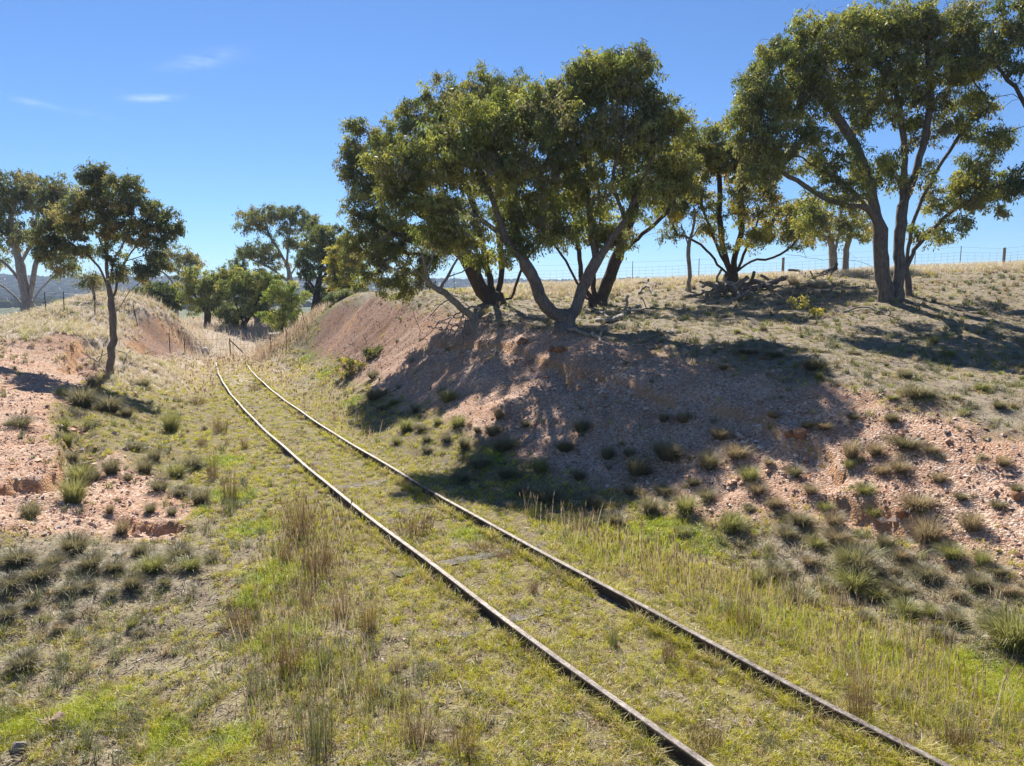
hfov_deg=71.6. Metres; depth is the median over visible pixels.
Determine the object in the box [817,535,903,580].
tussock
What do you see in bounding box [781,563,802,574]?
tussock
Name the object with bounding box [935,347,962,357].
tussock
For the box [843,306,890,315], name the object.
fallen branch
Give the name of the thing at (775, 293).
fallen branch
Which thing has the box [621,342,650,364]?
dead branch
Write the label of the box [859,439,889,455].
tussock
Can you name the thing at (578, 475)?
tussock
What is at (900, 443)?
tussock
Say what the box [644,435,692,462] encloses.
tussock
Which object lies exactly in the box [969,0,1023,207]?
edge gum tree
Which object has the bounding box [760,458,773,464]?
tussock
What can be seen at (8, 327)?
grass
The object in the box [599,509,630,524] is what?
tussock
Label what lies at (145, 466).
tussock
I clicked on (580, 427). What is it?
tussock
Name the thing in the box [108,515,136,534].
tussock
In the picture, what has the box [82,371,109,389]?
tussock
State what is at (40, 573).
tussock
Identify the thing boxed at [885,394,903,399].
tussock
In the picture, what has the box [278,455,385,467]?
sleeper
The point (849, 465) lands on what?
tussock
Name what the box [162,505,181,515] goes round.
tussock
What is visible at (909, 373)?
tussock
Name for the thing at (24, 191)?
old pale gum tree
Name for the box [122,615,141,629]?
tussock
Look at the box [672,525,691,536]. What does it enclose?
tussock
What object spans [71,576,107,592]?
tussock
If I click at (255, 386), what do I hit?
rush clump
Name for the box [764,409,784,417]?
tussock
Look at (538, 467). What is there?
tussock
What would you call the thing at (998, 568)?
tussock
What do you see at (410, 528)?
rush clump
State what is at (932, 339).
tussock
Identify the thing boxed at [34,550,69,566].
tussock
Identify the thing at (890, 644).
tussock
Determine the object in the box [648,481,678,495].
tussock
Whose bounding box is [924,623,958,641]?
tussock
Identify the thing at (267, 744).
rush clump
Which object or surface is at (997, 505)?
tussock
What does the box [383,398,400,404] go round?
tussock
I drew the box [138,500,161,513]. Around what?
tussock
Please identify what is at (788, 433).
earth clod
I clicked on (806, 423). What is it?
tussock
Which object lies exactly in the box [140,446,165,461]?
tussock
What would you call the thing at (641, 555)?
seed grass
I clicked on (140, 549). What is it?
tussock
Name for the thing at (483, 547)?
rush clump
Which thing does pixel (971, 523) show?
tussock
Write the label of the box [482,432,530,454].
tussock
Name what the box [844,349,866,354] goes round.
tussock
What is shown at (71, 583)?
tussock
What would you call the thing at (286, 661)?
rush clump
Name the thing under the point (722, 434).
tussock
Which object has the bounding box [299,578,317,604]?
rush clump
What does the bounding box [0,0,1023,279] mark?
sky
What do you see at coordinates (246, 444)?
rush clump
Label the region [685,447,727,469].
tussock
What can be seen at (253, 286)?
bushy wattle tree
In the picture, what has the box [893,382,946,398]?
tussock
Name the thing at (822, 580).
tussock
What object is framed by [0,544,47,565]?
tussock
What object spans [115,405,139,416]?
tussock
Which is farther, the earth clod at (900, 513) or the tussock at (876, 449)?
the tussock at (876, 449)
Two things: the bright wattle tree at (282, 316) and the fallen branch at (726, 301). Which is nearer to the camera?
the fallen branch at (726, 301)
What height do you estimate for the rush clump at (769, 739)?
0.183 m
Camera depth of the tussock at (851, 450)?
11.57 m
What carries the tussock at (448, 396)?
on the ground at (330, 334)
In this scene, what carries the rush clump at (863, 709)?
on the ground at (330, 334)
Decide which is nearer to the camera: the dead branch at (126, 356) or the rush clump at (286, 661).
the rush clump at (286, 661)
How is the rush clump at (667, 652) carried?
on the ground at (330, 334)
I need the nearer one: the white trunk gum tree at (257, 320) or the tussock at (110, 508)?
the tussock at (110, 508)
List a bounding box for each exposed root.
[566,321,610,346]
[638,285,656,295]
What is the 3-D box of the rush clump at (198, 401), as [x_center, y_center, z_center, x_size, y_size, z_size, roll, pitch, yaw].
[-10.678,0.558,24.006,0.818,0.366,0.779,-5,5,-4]
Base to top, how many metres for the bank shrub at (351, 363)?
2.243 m
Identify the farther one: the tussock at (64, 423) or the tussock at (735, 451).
the tussock at (64, 423)
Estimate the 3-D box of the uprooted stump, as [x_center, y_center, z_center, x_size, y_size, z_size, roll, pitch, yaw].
[8.528,-3.942,28.127,1.820,1.171,1.930,0,7,0]
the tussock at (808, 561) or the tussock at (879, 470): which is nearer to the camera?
the tussock at (808, 561)
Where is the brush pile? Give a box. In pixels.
[419,285,483,350]
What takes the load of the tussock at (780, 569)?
on the ground at (330, 334)
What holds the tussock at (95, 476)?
on the ground at (330, 334)
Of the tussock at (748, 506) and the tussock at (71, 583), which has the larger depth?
the tussock at (748, 506)
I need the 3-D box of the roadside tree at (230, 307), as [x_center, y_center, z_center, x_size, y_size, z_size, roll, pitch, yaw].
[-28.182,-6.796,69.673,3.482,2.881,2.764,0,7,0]
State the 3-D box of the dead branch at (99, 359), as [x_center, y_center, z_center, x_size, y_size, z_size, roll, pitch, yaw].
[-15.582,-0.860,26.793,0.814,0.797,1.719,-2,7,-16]
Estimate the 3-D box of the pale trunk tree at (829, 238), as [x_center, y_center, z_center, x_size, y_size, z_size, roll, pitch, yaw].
[15.886,-7.414,34.341,4.863,5.221,2.565,-2,7,-13]
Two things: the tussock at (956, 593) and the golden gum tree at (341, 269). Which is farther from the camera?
the golden gum tree at (341, 269)
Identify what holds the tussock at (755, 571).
on the ground at (330, 334)
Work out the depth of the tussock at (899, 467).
10.89 m
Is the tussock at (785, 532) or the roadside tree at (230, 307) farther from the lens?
the roadside tree at (230, 307)
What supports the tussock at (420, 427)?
on the ground at (330, 334)
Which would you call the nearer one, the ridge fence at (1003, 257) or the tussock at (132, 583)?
the tussock at (132, 583)
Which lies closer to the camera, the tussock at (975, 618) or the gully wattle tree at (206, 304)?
the tussock at (975, 618)
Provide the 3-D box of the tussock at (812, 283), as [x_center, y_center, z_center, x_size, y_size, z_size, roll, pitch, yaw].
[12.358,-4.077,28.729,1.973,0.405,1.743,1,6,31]
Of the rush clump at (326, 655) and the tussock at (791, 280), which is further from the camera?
the tussock at (791, 280)
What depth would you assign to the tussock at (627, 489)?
12.43 m
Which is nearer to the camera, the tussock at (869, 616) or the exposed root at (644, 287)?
the tussock at (869, 616)
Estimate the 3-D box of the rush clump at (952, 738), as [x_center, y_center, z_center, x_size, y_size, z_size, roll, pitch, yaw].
[3.627,2.850,5.820,0.523,0.252,0.438,2,4,32]
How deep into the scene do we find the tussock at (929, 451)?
10.99 m
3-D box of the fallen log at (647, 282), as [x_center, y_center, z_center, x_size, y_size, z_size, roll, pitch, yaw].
[6.615,-4.612,33.012,0.919,0.487,1.534,-3,8,-26]
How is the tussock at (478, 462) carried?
on the ground at (330, 334)
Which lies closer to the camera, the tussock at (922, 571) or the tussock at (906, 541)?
the tussock at (922, 571)
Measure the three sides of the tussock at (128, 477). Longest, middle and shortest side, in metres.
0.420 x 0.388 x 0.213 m
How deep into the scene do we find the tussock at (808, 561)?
9.71 m
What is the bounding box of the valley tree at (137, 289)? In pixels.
[128,284,149,296]
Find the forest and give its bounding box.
[0,273,663,310]
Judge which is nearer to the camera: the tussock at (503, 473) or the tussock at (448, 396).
the tussock at (503, 473)
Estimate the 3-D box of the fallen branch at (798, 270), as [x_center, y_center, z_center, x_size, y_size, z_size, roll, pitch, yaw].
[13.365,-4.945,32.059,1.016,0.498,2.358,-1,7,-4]
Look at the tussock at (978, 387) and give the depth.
12.68 m
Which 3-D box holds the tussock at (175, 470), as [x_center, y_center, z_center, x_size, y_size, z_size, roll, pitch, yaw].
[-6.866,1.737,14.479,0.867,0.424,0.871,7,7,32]
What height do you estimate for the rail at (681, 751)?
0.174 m
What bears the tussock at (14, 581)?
on the ground at (330, 334)
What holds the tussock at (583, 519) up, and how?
on the ground at (330, 334)
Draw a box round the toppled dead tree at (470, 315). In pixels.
[383,223,499,339]
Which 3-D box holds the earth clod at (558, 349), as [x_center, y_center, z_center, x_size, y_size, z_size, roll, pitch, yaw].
[1.313,-0.924,19.491,0.363,0.224,0.317,4,8,27]
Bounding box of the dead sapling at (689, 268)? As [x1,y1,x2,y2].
[681,202,705,291]
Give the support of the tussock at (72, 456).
on the ground at (330, 334)
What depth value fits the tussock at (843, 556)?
9.46 m
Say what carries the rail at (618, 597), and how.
on the ground at (330, 334)
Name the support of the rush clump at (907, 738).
on the ground at (330, 334)
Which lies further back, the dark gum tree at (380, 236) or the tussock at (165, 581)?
the dark gum tree at (380, 236)
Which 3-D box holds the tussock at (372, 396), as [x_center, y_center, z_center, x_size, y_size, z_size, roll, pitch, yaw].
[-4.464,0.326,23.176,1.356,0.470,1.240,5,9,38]
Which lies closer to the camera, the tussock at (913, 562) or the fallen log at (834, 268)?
the tussock at (913, 562)
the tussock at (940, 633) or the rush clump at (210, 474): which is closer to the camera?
the tussock at (940, 633)
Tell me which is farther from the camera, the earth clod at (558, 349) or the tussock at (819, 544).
the earth clod at (558, 349)
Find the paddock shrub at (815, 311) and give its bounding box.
[779,290,844,316]
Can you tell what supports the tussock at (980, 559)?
on the ground at (330, 334)
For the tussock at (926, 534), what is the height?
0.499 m
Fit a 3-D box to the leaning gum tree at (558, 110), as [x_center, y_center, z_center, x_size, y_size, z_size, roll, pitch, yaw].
[0.682,-5.474,20.488,10.196,8.816,3.748,-2,7,-14]
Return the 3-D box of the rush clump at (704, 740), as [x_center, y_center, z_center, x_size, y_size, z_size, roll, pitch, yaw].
[1.578,2.828,5.816,0.492,0.288,0.501,-6,6,-43]
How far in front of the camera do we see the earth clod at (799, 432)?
12.38 m
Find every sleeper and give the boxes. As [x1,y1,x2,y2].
[240,420,325,427]
[258,435,349,445]
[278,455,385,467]
[303,476,425,492]
[335,498,466,520]
[391,541,546,576]
[460,584,627,637]
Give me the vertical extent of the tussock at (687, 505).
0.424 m
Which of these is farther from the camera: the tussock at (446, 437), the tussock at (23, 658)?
the tussock at (446, 437)
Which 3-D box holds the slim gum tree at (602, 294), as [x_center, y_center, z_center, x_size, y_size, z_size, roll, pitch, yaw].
[3.753,-6.880,28.468,8.225,8.495,3.165,0,7,0]
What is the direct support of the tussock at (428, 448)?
on the ground at (330, 334)
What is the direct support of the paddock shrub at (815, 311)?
on the ground at (330, 334)
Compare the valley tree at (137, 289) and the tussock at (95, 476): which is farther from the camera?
the valley tree at (137, 289)
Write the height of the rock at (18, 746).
0.115 m
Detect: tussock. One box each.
[0,412,43,427]
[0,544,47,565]
[0,570,37,591]
[0,602,22,621]
[0,643,51,673]
[9,497,50,518]
[9,562,65,582]
[16,597,48,608]
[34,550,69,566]
[42,526,105,555]
[47,472,96,503]
[47,617,71,633]
[49,386,77,396]
[50,579,85,594]
[55,609,81,619]
[56,381,112,407]
[56,415,79,430]
[59,458,102,482]
[62,431,76,445]
[65,448,84,461]
[66,549,111,570]
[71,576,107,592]
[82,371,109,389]
[84,468,105,482]
[90,394,130,412]
[94,455,127,474]
[95,556,130,574]
[98,586,123,599]
[104,502,116,513]
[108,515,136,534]
[113,571,151,590]
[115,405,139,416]
[119,440,148,450]
[121,472,137,480]
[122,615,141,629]
[126,548,175,574]
[127,539,149,556]
[129,456,159,473]
[129,625,153,636]
[131,377,154,387]
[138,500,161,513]
[139,473,176,492]
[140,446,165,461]
[150,538,206,561]
[153,573,178,586]
[156,405,186,432]
[157,458,193,478]
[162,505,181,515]
[165,483,194,496]
[168,552,210,571]
[176,453,206,469]
[179,485,220,504]
[200,549,224,561]
[354,387,384,399]
[364,369,380,378]
[374,404,385,410]
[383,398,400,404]
[389,435,405,443]
[393,416,416,431]
[408,404,420,412]
[412,422,428,430]
[420,432,432,442]
[421,444,433,451]
[432,417,444,423]
[434,387,460,402]
[440,432,456,441]
[440,469,480,481]
[444,413,468,427]
[453,436,477,448]
[462,453,495,469]
[469,426,482,432]
[476,422,510,436]
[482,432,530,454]
[490,406,507,419]
[491,464,522,478]
[510,483,537,496]
[518,419,531,426]
[524,483,569,502]
[528,454,553,473]
[548,440,578,451]
[563,415,596,432]
[567,508,599,531]
[569,467,587,481]
[580,492,603,505]
[595,444,618,459]
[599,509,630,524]
[614,452,655,476]
[617,446,639,456]
[619,481,639,494]
[635,494,664,513]
[642,466,653,474]
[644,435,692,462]
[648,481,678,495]
[654,410,672,421]
[662,489,712,515]
[669,411,694,422]
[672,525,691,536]
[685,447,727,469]
[685,476,703,485]
[692,485,721,501]
[700,425,740,439]
[708,504,753,534]
[713,439,760,459]
[716,363,732,369]
[733,462,767,482]
[736,347,760,353]
[740,501,760,511]
[742,478,773,494]
[744,565,771,583]
[756,324,768,331]
[759,349,785,356]
[759,493,789,508]
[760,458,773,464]
[760,557,792,582]
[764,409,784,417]
[768,523,802,541]
[775,579,824,607]
[776,462,813,476]
[777,508,820,526]
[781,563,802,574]
[784,274,807,284]
[794,356,833,369]
[795,553,818,566]
[796,420,815,428]
[800,481,823,494]
[801,533,827,549]
[803,278,839,286]
[805,419,841,429]
[806,574,840,590]
[813,372,823,378]
[814,499,838,511]
[815,506,856,527]
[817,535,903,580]
[818,522,858,544]
[821,542,869,569]
[826,558,885,592]
[828,595,856,607]
[836,437,865,458]
[837,458,854,468]
[841,412,861,419]
[843,480,882,494]
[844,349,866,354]
[850,527,869,535]
[850,608,880,622]
[857,582,901,602]
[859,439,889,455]
[861,504,881,516]
[865,464,893,474]
[866,562,889,577]
[872,431,934,450]
[872,529,895,546]
[876,576,930,599]
[877,633,898,647]
[881,411,903,421]
[882,456,916,472]
[884,594,925,616]
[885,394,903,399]
[885,534,916,543]
[887,487,949,512]
[887,544,915,562]
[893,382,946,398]
[894,366,916,378]
[898,557,932,571]
[901,509,962,545]
[908,561,954,582]
[917,600,941,618]
[919,442,944,453]
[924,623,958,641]
[926,336,943,343]
[928,469,951,482]
[930,538,975,561]
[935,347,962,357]
[937,604,973,629]
[941,583,969,598]
[948,395,964,398]
[948,491,970,499]
[949,506,998,532]
[949,593,1023,658]
[957,566,1002,589]
[969,547,998,567]
[971,382,995,390]
[974,613,991,626]
[976,561,1015,576]
[977,452,990,458]
[987,498,1011,508]
[989,399,1011,408]
[990,455,1015,466]
[994,582,1022,596]
[1007,480,1023,491]
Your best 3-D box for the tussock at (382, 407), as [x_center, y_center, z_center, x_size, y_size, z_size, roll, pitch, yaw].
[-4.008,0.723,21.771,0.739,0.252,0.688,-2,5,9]
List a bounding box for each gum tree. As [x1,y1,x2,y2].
[0,167,86,311]
[11,157,187,375]
[155,244,207,316]
[226,202,322,313]
[252,275,284,326]
[289,220,364,311]
[320,242,368,295]
[330,59,591,330]
[355,37,707,333]
[528,101,707,306]
[645,118,825,281]
[713,0,1023,302]
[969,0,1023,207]
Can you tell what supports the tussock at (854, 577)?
on the ground at (330, 334)
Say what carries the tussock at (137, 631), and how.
on the ground at (330, 334)
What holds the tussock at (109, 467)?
on the ground at (330, 334)
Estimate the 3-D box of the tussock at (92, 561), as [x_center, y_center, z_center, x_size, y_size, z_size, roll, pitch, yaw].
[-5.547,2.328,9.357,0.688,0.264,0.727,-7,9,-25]
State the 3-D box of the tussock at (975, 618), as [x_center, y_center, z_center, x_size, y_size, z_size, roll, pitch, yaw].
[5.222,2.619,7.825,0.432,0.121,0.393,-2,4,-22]
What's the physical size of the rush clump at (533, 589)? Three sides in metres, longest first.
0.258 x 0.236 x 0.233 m
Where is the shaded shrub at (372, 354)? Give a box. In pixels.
[347,338,385,361]
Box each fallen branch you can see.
[591,295,646,322]
[684,290,716,297]
[706,288,751,303]
[762,285,784,297]
[788,269,826,278]
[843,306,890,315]
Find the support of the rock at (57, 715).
on the ground at (330, 334)
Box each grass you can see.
[0,259,1023,757]
[0,259,1023,765]
[167,347,1023,763]
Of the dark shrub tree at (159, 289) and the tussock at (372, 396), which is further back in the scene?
the dark shrub tree at (159, 289)
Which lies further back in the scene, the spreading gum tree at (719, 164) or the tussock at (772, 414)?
the spreading gum tree at (719, 164)
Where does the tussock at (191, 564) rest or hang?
on the ground at (330, 334)
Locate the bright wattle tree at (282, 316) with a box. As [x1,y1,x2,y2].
[254,279,311,333]
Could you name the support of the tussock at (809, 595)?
on the ground at (330, 334)
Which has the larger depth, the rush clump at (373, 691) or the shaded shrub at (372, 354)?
the shaded shrub at (372, 354)
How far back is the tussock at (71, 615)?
8.32 m
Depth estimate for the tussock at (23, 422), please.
15.55 m
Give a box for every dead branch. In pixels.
[87,349,115,370]
[118,344,138,371]
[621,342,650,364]
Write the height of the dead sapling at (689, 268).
4.428 m
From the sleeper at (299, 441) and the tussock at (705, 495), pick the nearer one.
the tussock at (705, 495)
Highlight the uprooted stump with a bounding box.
[699,269,752,296]
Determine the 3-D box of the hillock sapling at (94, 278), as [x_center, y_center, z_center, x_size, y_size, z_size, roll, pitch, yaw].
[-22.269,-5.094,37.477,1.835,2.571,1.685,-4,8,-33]
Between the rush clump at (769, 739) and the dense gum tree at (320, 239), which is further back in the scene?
the dense gum tree at (320, 239)
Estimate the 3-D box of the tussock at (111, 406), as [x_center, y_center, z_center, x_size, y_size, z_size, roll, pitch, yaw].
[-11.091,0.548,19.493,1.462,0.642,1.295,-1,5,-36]
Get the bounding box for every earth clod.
[517,337,528,344]
[553,345,565,352]
[784,430,792,436]
[793,427,806,439]
[895,508,907,518]
[1011,491,1023,500]
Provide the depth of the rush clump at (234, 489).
12.90 m
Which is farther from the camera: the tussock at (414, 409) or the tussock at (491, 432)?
the tussock at (414, 409)
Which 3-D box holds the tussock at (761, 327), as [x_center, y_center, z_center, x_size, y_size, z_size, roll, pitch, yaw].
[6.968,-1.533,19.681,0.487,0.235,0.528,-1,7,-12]
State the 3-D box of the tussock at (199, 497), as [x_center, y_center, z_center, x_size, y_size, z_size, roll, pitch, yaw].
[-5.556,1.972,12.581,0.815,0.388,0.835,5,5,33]
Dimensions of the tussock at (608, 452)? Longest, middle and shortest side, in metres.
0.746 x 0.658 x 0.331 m
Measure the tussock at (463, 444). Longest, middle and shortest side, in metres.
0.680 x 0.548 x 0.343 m
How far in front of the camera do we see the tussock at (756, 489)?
11.55 m
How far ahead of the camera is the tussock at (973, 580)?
8.51 m
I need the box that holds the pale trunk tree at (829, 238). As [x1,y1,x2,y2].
[799,187,872,271]
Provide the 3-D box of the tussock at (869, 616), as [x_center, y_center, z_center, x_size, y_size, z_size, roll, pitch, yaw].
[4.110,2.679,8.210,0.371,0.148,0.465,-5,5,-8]
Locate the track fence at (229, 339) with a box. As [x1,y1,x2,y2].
[0,292,305,354]
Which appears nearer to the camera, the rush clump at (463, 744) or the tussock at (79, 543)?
the rush clump at (463, 744)
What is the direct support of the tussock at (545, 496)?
on the ground at (330, 334)
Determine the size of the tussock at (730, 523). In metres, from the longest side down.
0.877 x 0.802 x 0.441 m
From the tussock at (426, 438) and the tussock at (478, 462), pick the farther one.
the tussock at (426, 438)
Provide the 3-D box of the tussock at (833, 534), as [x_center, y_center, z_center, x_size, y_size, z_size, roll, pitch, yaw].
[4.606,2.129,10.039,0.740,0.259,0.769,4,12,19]
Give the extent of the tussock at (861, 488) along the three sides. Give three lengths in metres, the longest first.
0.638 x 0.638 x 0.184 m
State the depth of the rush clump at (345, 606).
8.17 m
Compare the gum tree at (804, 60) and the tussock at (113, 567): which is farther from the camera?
the gum tree at (804, 60)
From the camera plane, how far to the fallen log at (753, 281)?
29.19 m
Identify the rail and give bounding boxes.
[215,361,714,765]
[244,361,951,765]
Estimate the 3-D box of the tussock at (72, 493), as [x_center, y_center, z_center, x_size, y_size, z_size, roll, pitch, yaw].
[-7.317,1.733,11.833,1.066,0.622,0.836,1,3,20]
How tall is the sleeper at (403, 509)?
0.148 m
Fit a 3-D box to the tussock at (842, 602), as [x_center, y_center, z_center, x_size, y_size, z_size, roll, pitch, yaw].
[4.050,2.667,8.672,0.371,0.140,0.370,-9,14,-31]
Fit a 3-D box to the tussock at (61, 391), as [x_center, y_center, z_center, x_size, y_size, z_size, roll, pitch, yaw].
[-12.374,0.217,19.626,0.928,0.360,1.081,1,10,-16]
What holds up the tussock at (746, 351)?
on the ground at (330, 334)
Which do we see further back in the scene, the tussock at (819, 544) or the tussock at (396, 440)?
the tussock at (396, 440)
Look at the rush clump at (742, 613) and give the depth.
7.94 m
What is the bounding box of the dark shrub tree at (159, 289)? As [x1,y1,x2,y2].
[141,280,191,315]
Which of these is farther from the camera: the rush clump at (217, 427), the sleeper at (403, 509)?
the rush clump at (217, 427)
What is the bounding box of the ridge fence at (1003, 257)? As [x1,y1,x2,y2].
[382,246,1022,291]
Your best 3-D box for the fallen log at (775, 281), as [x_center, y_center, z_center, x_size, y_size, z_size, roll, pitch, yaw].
[10.505,-4.172,29.619,2.634,0.804,0.662,-5,8,-34]
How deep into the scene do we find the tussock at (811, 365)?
14.62 m
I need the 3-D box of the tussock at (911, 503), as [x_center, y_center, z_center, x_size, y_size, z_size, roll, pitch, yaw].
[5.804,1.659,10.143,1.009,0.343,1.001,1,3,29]
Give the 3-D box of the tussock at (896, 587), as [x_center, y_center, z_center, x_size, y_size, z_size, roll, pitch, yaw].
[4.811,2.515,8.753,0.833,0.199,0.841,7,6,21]
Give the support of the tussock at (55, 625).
on the ground at (330, 334)
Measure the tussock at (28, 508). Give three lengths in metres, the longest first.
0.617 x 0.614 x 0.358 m
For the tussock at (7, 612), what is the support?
on the ground at (330, 334)
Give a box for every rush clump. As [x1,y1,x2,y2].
[189,395,204,404]
[194,433,206,446]
[203,449,218,479]
[209,413,229,433]
[210,596,261,632]
[215,467,241,499]
[216,490,240,512]
[240,437,249,448]
[242,650,268,696]
[248,381,266,391]
[252,726,284,752]
[254,627,277,647]
[264,625,315,677]
[270,486,322,541]
[274,539,292,563]
[291,527,350,577]
[297,680,345,755]
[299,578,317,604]
[313,634,341,672]
[330,590,353,621]
[357,591,378,634]
[364,677,383,700]
[382,507,438,538]
[391,706,439,747]
[439,711,486,760]
[464,536,500,551]
[491,545,521,559]
[527,577,538,594]
[605,619,620,646]
[658,631,681,663]
[677,705,734,751]
[684,655,701,675]
[718,589,766,629]
[755,725,777,748]
[838,654,879,720]
[892,726,922,752]
[926,712,989,750]
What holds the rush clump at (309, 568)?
on the ground at (330, 334)
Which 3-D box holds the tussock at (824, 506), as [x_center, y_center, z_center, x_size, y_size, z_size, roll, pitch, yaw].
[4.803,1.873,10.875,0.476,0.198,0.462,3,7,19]
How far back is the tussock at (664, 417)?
14.55 m
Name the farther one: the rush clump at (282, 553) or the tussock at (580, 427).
the tussock at (580, 427)
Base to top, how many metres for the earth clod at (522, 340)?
0.268 m
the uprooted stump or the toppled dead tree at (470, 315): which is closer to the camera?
the toppled dead tree at (470, 315)
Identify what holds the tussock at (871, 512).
on the ground at (330, 334)
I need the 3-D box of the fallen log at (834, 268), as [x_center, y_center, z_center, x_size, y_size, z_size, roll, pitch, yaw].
[14.614,-5.201,32.929,1.609,0.788,0.515,-5,8,-36]
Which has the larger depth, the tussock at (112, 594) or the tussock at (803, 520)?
the tussock at (803, 520)
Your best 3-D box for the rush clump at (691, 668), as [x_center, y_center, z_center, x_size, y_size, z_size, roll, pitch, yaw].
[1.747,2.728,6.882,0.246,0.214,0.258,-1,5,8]
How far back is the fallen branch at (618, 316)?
23.09 m
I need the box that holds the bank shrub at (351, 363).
[325,339,369,379]
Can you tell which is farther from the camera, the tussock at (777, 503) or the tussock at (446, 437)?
the tussock at (446, 437)
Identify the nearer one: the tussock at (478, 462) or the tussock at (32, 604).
the tussock at (32, 604)
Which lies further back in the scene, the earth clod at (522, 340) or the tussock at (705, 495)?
the earth clod at (522, 340)
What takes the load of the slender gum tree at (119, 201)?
on the ground at (330, 334)
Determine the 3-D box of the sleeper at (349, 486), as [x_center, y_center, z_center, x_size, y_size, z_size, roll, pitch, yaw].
[-2.872,2.040,13.945,2.450,0.147,0.243,-4,8,-30]
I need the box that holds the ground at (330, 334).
[0,270,1023,765]
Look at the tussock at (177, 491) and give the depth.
13.05 m
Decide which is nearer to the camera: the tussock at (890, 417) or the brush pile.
the tussock at (890, 417)
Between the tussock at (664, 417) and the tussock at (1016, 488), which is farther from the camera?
the tussock at (664, 417)
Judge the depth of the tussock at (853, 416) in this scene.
12.39 m
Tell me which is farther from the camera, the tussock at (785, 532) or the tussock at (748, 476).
the tussock at (748, 476)
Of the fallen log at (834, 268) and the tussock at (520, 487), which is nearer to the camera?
the tussock at (520, 487)
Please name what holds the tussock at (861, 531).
on the ground at (330, 334)
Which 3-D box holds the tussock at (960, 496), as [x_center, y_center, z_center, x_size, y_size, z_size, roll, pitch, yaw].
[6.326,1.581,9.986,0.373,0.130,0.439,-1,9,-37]
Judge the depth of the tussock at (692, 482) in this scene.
12.28 m
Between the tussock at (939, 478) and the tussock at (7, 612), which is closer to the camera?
the tussock at (7, 612)
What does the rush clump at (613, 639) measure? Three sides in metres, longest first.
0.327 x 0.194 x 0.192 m
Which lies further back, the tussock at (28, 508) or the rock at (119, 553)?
the tussock at (28, 508)
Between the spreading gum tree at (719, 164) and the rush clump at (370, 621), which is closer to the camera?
the rush clump at (370, 621)
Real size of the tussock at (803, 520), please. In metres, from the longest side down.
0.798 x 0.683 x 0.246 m
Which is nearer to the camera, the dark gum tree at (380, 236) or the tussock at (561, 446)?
the tussock at (561, 446)
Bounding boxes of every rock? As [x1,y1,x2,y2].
[10,741,27,752]
[49,711,64,727]
[112,551,123,556]
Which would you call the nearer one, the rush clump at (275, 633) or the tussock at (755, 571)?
the rush clump at (275, 633)
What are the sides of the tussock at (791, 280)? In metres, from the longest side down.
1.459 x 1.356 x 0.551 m
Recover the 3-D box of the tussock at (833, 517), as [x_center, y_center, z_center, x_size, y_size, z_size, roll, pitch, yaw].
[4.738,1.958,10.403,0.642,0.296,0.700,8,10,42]
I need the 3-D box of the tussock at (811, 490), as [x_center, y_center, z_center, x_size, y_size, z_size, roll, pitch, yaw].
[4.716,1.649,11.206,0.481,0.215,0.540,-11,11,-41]
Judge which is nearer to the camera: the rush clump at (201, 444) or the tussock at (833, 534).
the tussock at (833, 534)
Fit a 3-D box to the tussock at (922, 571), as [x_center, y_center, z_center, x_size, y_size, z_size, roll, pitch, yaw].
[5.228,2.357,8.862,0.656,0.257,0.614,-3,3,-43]
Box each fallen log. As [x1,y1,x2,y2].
[637,279,663,287]
[739,271,773,289]
[741,274,787,290]
[814,263,837,276]
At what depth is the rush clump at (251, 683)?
6.78 m
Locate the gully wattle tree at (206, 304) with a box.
[172,261,251,325]
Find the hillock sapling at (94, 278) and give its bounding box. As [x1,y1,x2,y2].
[70,264,105,300]
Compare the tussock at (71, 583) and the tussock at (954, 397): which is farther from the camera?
the tussock at (954, 397)
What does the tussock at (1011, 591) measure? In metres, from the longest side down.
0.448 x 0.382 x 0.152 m
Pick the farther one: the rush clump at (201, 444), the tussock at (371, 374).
the tussock at (371, 374)
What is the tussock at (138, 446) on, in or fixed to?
on the ground at (330, 334)
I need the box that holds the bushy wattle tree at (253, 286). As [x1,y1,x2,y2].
[213,269,285,328]
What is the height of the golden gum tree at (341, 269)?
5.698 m
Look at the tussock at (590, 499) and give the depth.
12.34 m
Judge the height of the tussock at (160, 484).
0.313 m
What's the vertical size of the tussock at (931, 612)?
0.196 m
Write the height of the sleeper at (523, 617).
0.148 m
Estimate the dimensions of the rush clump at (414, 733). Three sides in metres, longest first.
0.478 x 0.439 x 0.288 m
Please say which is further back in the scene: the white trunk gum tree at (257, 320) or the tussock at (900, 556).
the white trunk gum tree at (257, 320)
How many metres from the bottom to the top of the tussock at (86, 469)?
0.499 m
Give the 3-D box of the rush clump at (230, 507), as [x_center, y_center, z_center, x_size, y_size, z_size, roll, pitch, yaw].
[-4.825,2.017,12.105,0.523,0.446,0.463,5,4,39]
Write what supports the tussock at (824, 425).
on the ground at (330, 334)

